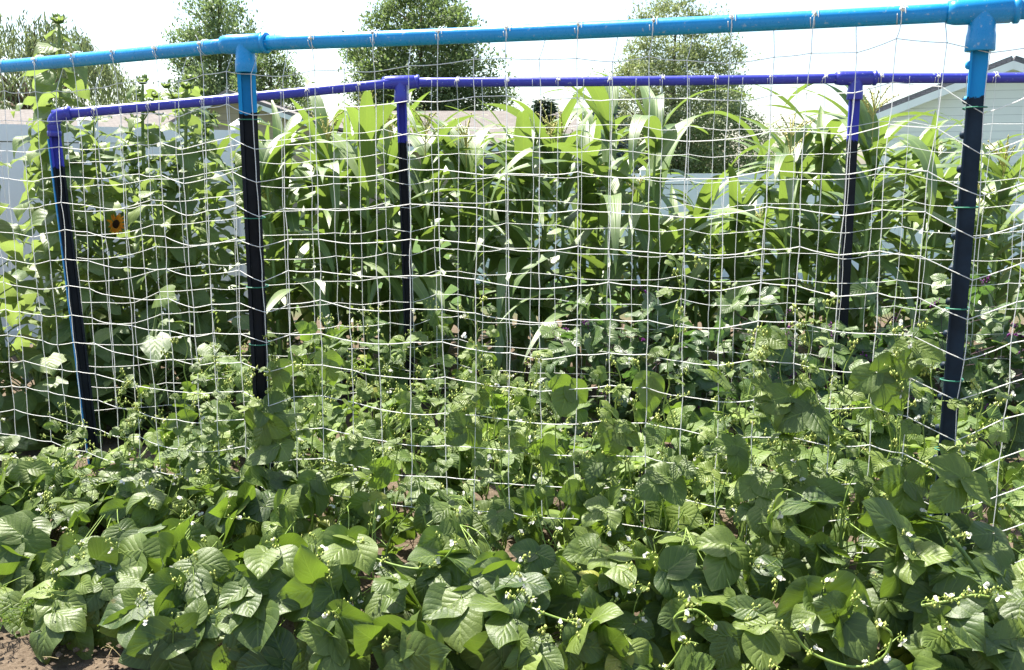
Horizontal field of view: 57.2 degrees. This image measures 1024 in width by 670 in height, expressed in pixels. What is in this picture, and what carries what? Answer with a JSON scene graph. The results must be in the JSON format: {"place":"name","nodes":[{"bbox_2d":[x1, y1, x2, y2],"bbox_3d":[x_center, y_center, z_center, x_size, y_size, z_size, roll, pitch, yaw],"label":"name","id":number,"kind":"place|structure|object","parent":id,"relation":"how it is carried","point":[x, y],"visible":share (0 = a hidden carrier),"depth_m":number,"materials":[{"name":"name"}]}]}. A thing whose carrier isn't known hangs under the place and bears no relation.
{"place":"outdoors","nodes":[
{"label":"outdoors","id":0,"kind":"place"},
{"bbox_2d":[0,167,1023,669],"bbox_3d":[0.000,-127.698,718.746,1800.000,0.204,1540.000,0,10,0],"label":"ground","id":1,"kind":"structure","parent":0,"point":[16,651],"depth_m":5.29,"materials":[{"name":"soil"}]},
{"bbox_2d":[0,161,56,421],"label":"sunflower","id":2,"kind":"object","parent":1,"relation":"on","point":[7,240],"visible":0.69,"depth_m":5.52,"materials":[{"name":"green plant"}]},
{"bbox_2d":[0,343,73,450],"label":"leafy plant","id":3,"kind":"object","parent":1,"relation":"on","point":[6,403],"visible":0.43,"depth_m":5.28,"materials":[{"name":"green plant"}]},
{"bbox_2d":[3,106,92,347],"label":"sunflower","id":4,"kind":"object","parent":1,"relation":"on","point":[35,170],"visible":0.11,"depth_m":6.60,"materials":[{"name":"green plant"}]},
{"bbox_2d":[0,42,98,357],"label":"sunflower","id":5,"kind":"object","parent":1,"relation":"on","point":[50,77],"visible":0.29,"depth_m":5.92,"materials":[{"name":"green plant"}]},
{"bbox_2d":[0,402,108,592],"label":"bean plant","id":6,"kind":"object","parent":1,"relation":"on","point":[23,474],"visible":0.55,"depth_m":4.01,"materials":[{"name":"green plant"}]},
{"bbox_2d":[0,315,118,454],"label":"leafy plant","id":7,"kind":"object","parent":1,"relation":"on","point":[52,360],"visible":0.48,"depth_m":5.24,"materials":[{"name":"green plant"}]},
{"bbox_2d":[11,159,132,399],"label":"sunflower","id":8,"kind":"object","parent":1,"relation":"on","point":[63,327],"visible":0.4,"depth_m":5.50,"materials":[{"name":"green plant"}]},
{"bbox_2d":[0,441,145,532],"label":"bean plant","id":9,"kind":"object","parent":1,"relation":"on","point":[16,500],"visible":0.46,"depth_m":4.09,"materials":[{"name":"green plant"}]},
{"bbox_2d":[0,9,146,108],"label":"weeping willow","id":10,"kind":"object","parent":1,"relation":"on","point":[12,87],"visible":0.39,"depth_m":35.66,"materials":[{"name":"green plant"}]},
{"bbox_2d":[16,12,131,378],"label":"sunflower","id":11,"kind":"object","parent":1,"relation":"on","point":[43,112],"visible":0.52,"depth_m":5.62,"materials":[{"name":"green plant"}]},
{"bbox_2d":[0,367,181,664],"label":"bean plant","id":12,"kind":"object","parent":1,"relation":"on","point":[62,599],"visible":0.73,"depth_m":3.55,"materials":[{"name":"green plant"}]},
{"bbox_2d":[8,300,175,438],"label":"leafy plant","id":13,"kind":"object","parent":1,"relation":"on","point":[109,418],"visible":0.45,"depth_m":5.46,"materials":[{"name":"green plant"}]},
{"bbox_2d":[0,109,188,143],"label":"grey house","id":14,"kind":"structure","parent":1,"relation":"on","point":[27,114],"depth_m":29.81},
{"bbox_2d":[60,101,149,382],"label":"sunflower","id":15,"kind":"object","parent":1,"relation":"on","point":[89,127],"visible":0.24,"depth_m":6.30,"materials":[{"name":"green plant"}]},
{"bbox_2d":[59,142,168,366],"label":"sunflower","id":16,"kind":"object","parent":1,"relation":"on","point":[114,223],"visible":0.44,"depth_m":5.93,"materials":[{"name":"green plant"}]},
{"bbox_2d":[0,116,248,346],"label":"vinyl fence","id":17,"kind":"object","parent":1,"relation":"on","point":[16,189],"visible":0.16,"depth_m":8.34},
{"bbox_2d":[32,324,238,654],"bbox_3d":[-1.351,0.683,3.613,0.616,1.328,1.453,0,10,0],"label":"bean plant","id":18,"kind":"object","parent":1,"relation":"on","point":[163,537],"visible":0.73,"depth_m":3.31,"materials":[{"name":"green plant"}]},
{"bbox_2d":[104,74,185,395],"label":"sunflower","id":19,"kind":"object","parent":1,"relation":"on","point":[149,131],"visible":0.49,"depth_m":6.14,"materials":[{"name":"green plant"}]},
{"bbox_2d":[76,285,228,437],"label":"leafy plant","id":20,"kind":"object","parent":1,"relation":"on","point":[155,345],"visible":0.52,"depth_m":5.39,"materials":[{"name":"green plant"}]},
{"bbox_2d":[83,404,238,527],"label":"bean plant","id":21,"kind":"object","parent":1,"relation":"on","point":[150,435],"visible":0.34,"depth_m":4.28,"materials":[{"name":"green plant"}]},
{"bbox_2d":[116,172,214,413],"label":"sunflower","id":22,"kind":"object","parent":1,"relation":"on","point":[201,296],"visible":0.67,"depth_m":5.73,"materials":[{"name":"green plant"}]},
{"bbox_2d":[145,76,238,378],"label":"sunflower","id":23,"kind":"object","parent":1,"relation":"on","point":[192,124],"visible":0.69,"depth_m":5.79,"materials":[{"name":"green plant"}]},
{"bbox_2d":[112,302,277,430],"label":"leafy plant","id":24,"kind":"object","parent":1,"relation":"on","point":[203,348],"visible":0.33,"depth_m":5.54,"materials":[{"name":"green plant"}]},
{"bbox_2d":[167,108,244,358],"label":"sunflower","id":25,"kind":"object","parent":1,"relation":"on","point":[221,203],"visible":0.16,"depth_m":6.81,"materials":[{"name":"green plant"}]},
{"bbox_2d":[169,70,250,400],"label":"sunflower","id":26,"kind":"object","parent":1,"relation":"on","point":[223,256],"visible":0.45,"depth_m":6.25,"materials":[{"name":"green plant"}]},
{"bbox_2d":[116,334,310,669],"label":"bean plant","id":27,"kind":"object","parent":1,"relation":"on","point":[193,633],"visible":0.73,"depth_m":3.18,"materials":[{"name":"green plant"}]},
{"bbox_2d":[153,0,294,108],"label":"broadleaf tree","id":28,"kind":"object","parent":1,"relation":"on","point":[212,82],"visible":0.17,"depth_m":37.58,"materials":[{"name":"green plant"}]},
{"bbox_2d":[160,358,314,520],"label":"bean plant","id":29,"kind":"object","parent":1,"relation":"on","point":[230,427],"visible":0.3,"depth_m":4.09,"materials":[{"name":"green plant"}]},
{"bbox_2d":[172,327,318,466],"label":"bean plant","id":30,"kind":"object","parent":1,"relation":"on","point":[227,371],"visible":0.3,"depth_m":5.07,"materials":[{"name":"green plant"}]},
{"bbox_2d":[163,90,342,214],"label":"tan house","id":31,"kind":"structure","parent":1,"relation":"on","point":[223,110],"depth_m":29.27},
{"bbox_2d":[213,105,298,358],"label":"sunflower","id":32,"kind":"object","parent":1,"relation":"on","point":[284,330],"visible":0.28,"depth_m":6.62,"materials":[{"name":"green plant"}]},
{"bbox_2d":[222,50,328,119],"bbox_3d":[-8.316,-7.446,33.293,4.455,6.080,4.868,0,10,0],"label":"round tree","id":33,"kind":"object","parent":1,"relation":"on","point":[305,104],"visible":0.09,"depth_m":32.42,"materials":[{"name":"green plant"}]},
{"bbox_2d":[178,116,387,363],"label":"corn plant","id":34,"kind":"object","parent":1,"relation":"on","point":[276,156],"visible":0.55,"depth_m":6.23,"materials":[{"name":"green plant"}]},
{"bbox_2d":[211,158,371,360],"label":"corn plant","id":35,"kind":"object","parent":1,"relation":"on","point":[309,204],"visible":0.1,"depth_m":7.49,"materials":[{"name":"green plant"}]},
{"bbox_2d":[211,350,379,669],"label":"bean plant","id":36,"kind":"object","parent":1,"relation":"on","point":[261,607],"visible":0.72,"depth_m":3.09,"materials":[{"name":"green plant"}]},
{"bbox_2d":[234,122,394,377],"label":"corn plant","id":37,"kind":"object","parent":1,"relation":"on","point":[344,215],"visible":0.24,"depth_m":6.56,"materials":[{"name":"green plant"}]},
{"bbox_2d":[248,380,392,528],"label":"bean plant","id":38,"kind":"object","parent":1,"relation":"on","point":[333,415],"visible":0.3,"depth_m":4.23,"materials":[{"name":"green plant"}]},
{"bbox_2d":[260,129,398,384],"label":"corn plant","id":39,"kind":"object","parent":1,"relation":"on","point":[292,219],"visible":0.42,"depth_m":6.67,"materials":[{"name":"green plant"}]},
{"bbox_2d":[262,75,414,387],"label":"corn plant","id":40,"kind":"object","parent":1,"relation":"on","point":[330,222],"visible":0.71,"depth_m":6.27,"materials":[{"name":"green plant"}]},
{"bbox_2d":[271,303,409,449],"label":"bean plant","id":41,"kind":"object","parent":1,"relation":"on","point":[364,393],"visible":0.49,"depth_m":5.13,"materials":[{"name":"green plant"}]},
{"bbox_2d":[292,151,401,361],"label":"corn plant","id":42,"kind":"object","parent":1,"relation":"on","point":[356,293],"visible":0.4,"depth_m":6.79,"materials":[{"name":"green plant"}]},
{"bbox_2d":[277,376,476,669],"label":"bean plant","id":43,"kind":"object","parent":1,"relation":"on","point":[317,583],"visible":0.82,"depth_m":3.05,"materials":[{"name":"green plant"}]},
{"bbox_2d":[264,88,515,398],"bbox_3d":[-0.979,-0.558,6.341,1.147,2.196,2.085,-9,13,-40],"label":"corn plant","id":44,"kind":"object","parent":1,"relation":"on","point":[364,118],"visible":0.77,"depth_m":6.15,"materials":[{"name":"green plant"}]},
{"bbox_2d":[322,366,481,539],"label":"bean plant","id":45,"kind":"object","parent":1,"relation":"on","point":[405,458],"visible":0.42,"depth_m":4.15,"materials":[{"name":"green plant"}]},
{"bbox_2d":[299,92,509,390],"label":"corn plant","id":46,"kind":"object","parent":1,"relation":"on","point":[414,162],"visible":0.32,"depth_m":6.91,"materials":[{"name":"green plant"}]},
{"bbox_2d":[325,0,522,118],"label":"broadleaf tree","id":47,"kind":"object","parent":1,"relation":"on","point":[390,57],"visible":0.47,"depth_m":39.05,"materials":[{"name":"green plant"}]},
{"bbox_2d":[360,298,496,454],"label":"bean plant","id":48,"kind":"object","parent":1,"relation":"on","point":[437,321],"visible":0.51,"depth_m":5.14,"materials":[{"name":"green plant"}]},
{"bbox_2d":[369,156,499,386],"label":"corn plant","id":49,"kind":"object","parent":1,"relation":"on","point":[431,209],"visible":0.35,"depth_m":6.58,"materials":[{"name":"green plant"}]},
{"bbox_2d":[338,108,567,392],"bbox_3d":[-0.506,-0.529,6.492,0.861,2.020,1.851,-7,13,-36],"label":"corn plant","id":50,"kind":"object","parent":1,"relation":"on","point":[428,282],"visible":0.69,"depth_m":6.28,"materials":[{"name":"green plant"}]},
{"bbox_2d":[373,295,544,669],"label":"bean plant","id":51,"kind":"object","parent":1,"relation":"on","point":[458,606],"visible":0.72,"depth_m":3.04,"materials":[{"name":"green plant"}]},
{"bbox_2d":[339,111,578,212],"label":"ranch house","id":52,"kind":"structure","parent":1,"relation":"on","point":[489,115],"depth_m":34.45,"materials":[{"name":"beige"}]},
{"bbox_2d":[347,108,576,391],"bbox_3d":[-0.496,-0.578,6.670,1.676,1.976,1.033,7,13,35],"label":"corn plant","id":53,"kind":"object","parent":1,"relation":"on","point":[446,264],"visible":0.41,"depth_m":6.55,"materials":[{"name":"green plant"}]},
{"bbox_2d":[398,162,570,369],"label":"corn plant","id":54,"kind":"object","parent":1,"relation":"on","point":[494,259],"visible":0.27,"depth_m":7.01,"materials":[{"name":"green plant"}]},
{"bbox_2d":[390,113,587,379],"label":"corn plant","id":55,"kind":"object","parent":1,"relation":"on","point":[465,161],"visible":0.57,"depth_m":6.50,"materials":[{"name":"green plant"}]},
{"bbox_2d":[412,369,566,542],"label":"bean plant","id":56,"kind":"object","parent":1,"relation":"on","point":[499,401],"visible":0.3,"depth_m":4.09,"materials":[{"name":"green plant"}]},
{"bbox_2d":[446,357,569,443],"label":"bean plant","id":57,"kind":"object","parent":1,"relation":"on","point":[517,382],"visible":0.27,"depth_m":5.12,"materials":[{"name":"green plant"}]},
{"bbox_2d":[0,0,1023,515],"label":"pipe trellis","id":58,"kind":"object","parent":1,"relation":"on","point":[980,18],"visible":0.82,"depth_m":3.10,"materials":[{"name":"blue paint"}]},
{"bbox_2d":[0,4,1023,564],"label":"trellis net","id":59,"kind":"object","parent":58,"relation":"attached to","point":[506,134],"visible":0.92,"depth_m":3.36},
{"bbox_2d":[387,86,649,371],"bbox_3d":[0.222,-0.610,6.591,2.052,2.253,0.878,-5,11,-26],"label":"corn plant","id":60,"kind":"object","parent":1,"relation":"on","point":[569,111],"visible":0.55,"depth_m":6.51,"materials":[{"name":"green plant"}]},
{"bbox_2d":[468,109,580,378],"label":"corn plant","id":61,"kind":"object","parent":1,"relation":"on","point":[520,262],"visible":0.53,"depth_m":6.26,"materials":[{"name":"green plant"}]},
{"bbox_2d":[47,70,1023,464],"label":"pipe trellis","id":62,"kind":"object","parent":1,"relation":"on","point":[401,86],"visible":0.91,"depth_m":4.83,"materials":[{"name":"purple paint"}]},
{"bbox_2d":[66,72,1023,410],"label":"trellis net","id":63,"kind":"object","parent":62,"relation":"attached to","point":[386,228],"visible":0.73,"depth_m":4.92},
{"bbox_2d":[467,343,640,669],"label":"bean plant","id":64,"kind":"object","parent":1,"relation":"on","point":[555,598],"visible":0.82,"depth_m":3.02,"materials":[{"name":"green plant"}]},
{"bbox_2d":[444,106,671,377],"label":"corn plant","id":65,"kind":"object","parent":1,"relation":"on","point":[563,192],"visible":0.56,"depth_m":6.40,"materials":[{"name":"green plant"}]},
{"bbox_2d":[493,401,646,541],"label":"bean plant","id":66,"kind":"object","parent":1,"relation":"on","point":[566,465],"visible":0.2,"depth_m":3.97,"materials":[{"name":"green plant"}]},
{"bbox_2d":[537,115,643,375],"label":"corn plant","id":67,"kind":"object","parent":1,"relation":"on","point":[585,216],"visible":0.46,"depth_m":6.72,"materials":[{"name":"green plant"}]},
{"bbox_2d":[529,291,653,458],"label":"bean plant","id":68,"kind":"object","parent":1,"relation":"on","point":[595,340],"visible":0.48,"depth_m":4.99,"materials":[{"name":"plant"}]},
{"bbox_2d":[486,73,708,405],"bbox_3d":[0.591,-0.535,6.199,0.887,2.340,2.277,5,11,26],"label":"corn plant","id":69,"kind":"object","parent":1,"relation":"on","point":[602,110],"visible":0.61,"depth_m":5.90,"materials":[{"name":"green plant"}]},
{"bbox_2d":[518,148,679,338],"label":"corn plant","id":70,"kind":"object","parent":1,"relation":"on","point":[623,241],"visible":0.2,"depth_m":6.82,"materials":[{"name":"green plant"}]},
{"bbox_2d":[471,69,778,401],"bbox_3d":[0.978,-0.513,6.168,1.905,2.386,1.788,6,12,29],"label":"corn plant","id":71,"kind":"object","parent":1,"relation":"on","point":[668,240],"visible":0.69,"depth_m":6.05,"materials":[{"name":"green plant"}]},
{"bbox_2d":[536,169,729,386],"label":"corn plant","id":72,"kind":"object","parent":1,"relation":"on","point":[637,198],"visible":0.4,"depth_m":6.64,"materials":[{"name":"green plant"}]},
{"bbox_2d":[594,286,722,455],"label":"bean plant","id":73,"kind":"object","parent":1,"relation":"on","point":[692,352],"visible":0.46,"depth_m":4.96,"materials":[{"name":"plant"}]},
{"bbox_2d":[584,402,732,549],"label":"bean plant","id":74,"kind":"object","parent":1,"relation":"on","point":[692,421],"visible":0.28,"depth_m":3.84,"materials":[{"name":"green plant"}]},
{"bbox_2d":[562,243,764,669],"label":"bean plant","id":75,"kind":"object","parent":1,"relation":"on","point":[669,586],"visible":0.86,"depth_m":3.00,"materials":[{"name":"green plant"}]},
{"bbox_2d":[572,0,789,189],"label":"broadleaf tree","id":76,"kind":"object","parent":1,"relation":"on","point":[670,68],"visible":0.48,"depth_m":35.43,"materials":[{"name":"green plant"}]},
{"bbox_2d":[595,163,779,384],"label":"corn plant","id":77,"kind":"object","parent":1,"relation":"on","point":[704,200],"visible":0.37,"depth_m":6.57,"materials":[{"name":"green plant"}]},
{"bbox_2d":[669,286,796,454],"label":"bean plant","id":78,"kind":"object","parent":1,"relation":"on","point":[737,306],"visible":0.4,"depth_m":4.88,"materials":[{"name":"green plant"}]},
{"bbox_2d":[674,379,813,543],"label":"bean plant","id":79,"kind":"object","parent":1,"relation":"on","point":[763,427],"visible":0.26,"depth_m":3.85,"materials":[{"name":"green plant"}]},
{"bbox_2d":[476,166,1023,282],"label":"vinyl fence","id":80,"kind":"object","parent":1,"relation":"on","point":[693,196],"visible":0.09,"depth_m":12.88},
{"bbox_2d":[663,156,837,386],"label":"corn plant","id":81,"kind":"object","parent":1,"relation":"on","point":[731,265],"visible":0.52,"depth_m":6.39,"materials":[{"name":"green plant"}]},
{"bbox_2d":[653,326,849,669],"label":"bean plant","id":82,"kind":"object","parent":1,"relation":"on","point":[755,635],"visible":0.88,"depth_m":2.94,"materials":[{"name":"green plant"}]},
{"bbox_2d":[661,113,886,366],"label":"corn plant","id":83,"kind":"object","parent":1,"relation":"on","point":[786,191],"visible":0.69,"depth_m":6.11,"materials":[{"name":"green plant"}]},
{"bbox_2d":[681,123,884,381],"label":"corn plant","id":84,"kind":"object","parent":1,"relation":"on","point":[813,237],"visible":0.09,"depth_m":6.79,"materials":[{"name":"green plant"}]},
{"bbox_2d":[707,108,896,335],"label":"corn plant","id":85,"kind":"object","parent":1,"relation":"on","point":[807,162],"visible":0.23,"depth_m":6.87,"materials":[{"name":"green plant"}]},
{"bbox_2d":[747,297,874,464],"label":"bean plant","id":86,"kind":"object","parent":1,"relation":"on","point":[841,352],"visible":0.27,"depth_m":4.83,"materials":[{"name":"green plant"}]},
{"bbox_2d":[692,85,963,392],"bbox_3d":[2.032,-0.575,6.217,1.938,2.212,0.889,9,14,42],"label":"corn plant","id":87,"kind":"object","parent":1,"relation":"on","point":[832,155],"visible":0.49,"depth_m":6.20,"materials":[{"name":"green plant"}]},
{"bbox_2d":[741,109,985,346],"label":"corn plant","id":88,"kind":"object","parent":1,"relation":"on","point":[893,130],"visible":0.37,"depth_m":6.64,"materials":[{"name":"green plant"}]},
{"bbox_2d":[797,393,937,555],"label":"bean plant","id":89,"kind":"object","parent":1,"relation":"on","point":[880,436],"visible":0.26,"depth_m":3.75,"materials":[{"name":"green plant"}]},
{"bbox_2d":[748,292,1004,669],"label":"bean plant","id":90,"kind":"object","parent":1,"relation":"on","point":[860,615],"visible":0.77,"depth_m":2.82,"materials":[{"name":"green plant"}]},
{"bbox_2d":[767,145,988,381],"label":"corn plant","id":91,"kind":"object","parent":1,"relation":"on","point":[840,197],"visible":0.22,"depth_m":6.62,"materials":[{"name":"green plant"}]},
{"bbox_2d":[816,278,948,464],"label":"bean plant","id":92,"kind":"object","parent":1,"relation":"on","point":[884,343],"visible":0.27,"depth_m":4.79,"materials":[{"name":"green plant"}]},
{"bbox_2d":[748,84,1023,405],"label":"corn plant","id":93,"kind":"object","parent":1,"relation":"on","point":[867,113],"visible":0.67,"depth_m":5.95,"materials":[{"name":"green plant"}]},
{"bbox_2d":[814,134,1015,373],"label":"corn plant","id":94,"kind":"object","parent":1,"relation":"on","point":[935,224],"visible":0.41,"depth_m":6.16,"materials":[{"name":"green plant"}]},
{"bbox_2d":[824,111,1016,336],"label":"corn plant","id":95,"kind":"object","parent":1,"relation":"on","point":[927,134],"visible":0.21,"depth_m":7.31,"materials":[{"name":"green plant"}]},
{"bbox_2d":[821,110,1023,330],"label":"corn plant","id":96,"kind":"object","parent":1,"relation":"on","point":[939,149],"visible":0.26,"depth_m":7.38,"materials":[{"name":"green plant"}]},
{"bbox_2d":[829,154,1020,365],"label":"corn plant","id":97,"kind":"object","parent":1,"relation":"on","point":[911,183],"visible":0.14,"depth_m":6.71,"materials":[{"name":"green plant"}]},
{"bbox_2d":[836,317,1023,669],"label":"bean plant","id":98,"kind":"object","parent":1,"relation":"on","point":[1002,648],"visible":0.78,"depth_m":2.89,"materials":[{"name":"green plant"}]},
{"bbox_2d":[838,163,1023,379],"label":"corn plant","id":99,"kind":"object","parent":1,"relation":"on","point":[944,262],"visible":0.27,"depth_m":6.51,"materials":[{"name":"green plant"}]},
{"bbox_2d":[853,113,1023,377],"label":"corn plant","id":100,"kind":"object","parent":1,"relation":"on","point":[1002,196],"visible":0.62,"depth_m":6.13,"materials":[{"name":"green plant"}]},
{"bbox_2d":[875,56,1023,184],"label":"garage","id":101,"kind":"structure","parent":1,"relation":"on","point":[1008,118],"depth_m":17.84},
{"bbox_2d":[886,391,1023,564],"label":"bean plant","id":102,"kind":"object","parent":1,"relation":"on","point":[1011,474],"visible":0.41,"depth_m":3.64,"materials":[{"name":"green plant"}]},
{"bbox_2d":[908,273,1023,457],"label":"bean plant","id":103,"kind":"object","parent":1,"relation":"on","point":[973,368],"visible":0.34,"depth_m":4.73,"materials":[{"name":"plant"}]},
{"bbox_2d":[931,513,1023,640],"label":"bean plant","id":104,"kind":"object","parent":1,"relation":"on","point":[1010,605],"visible":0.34,"depth_m":2.72,"materials":[{"name":"green plant"}]},
{"bbox_2d":[963,176,1023,363],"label":"corn plant","id":105,"kind":"object","parent":1,"relation":"on","point":[989,187],"visible":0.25,"depth_m":6.72,"materials":[{"name":"green plant"}]},
{"bbox_2d":[972,275,1023,462],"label":"bean plant","id":106,"kind":"object","parent":1,"relation":"on","point":[997,330],"visible":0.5,"depth_m":4.84,"materials":[{"name":"green plant"}]},
{"bbox_2d":[0,0,1023,166],"label":"sky","id":107,"kind":"structure","parent":0,"point":[110,24],"materials":[{"name":"white"}]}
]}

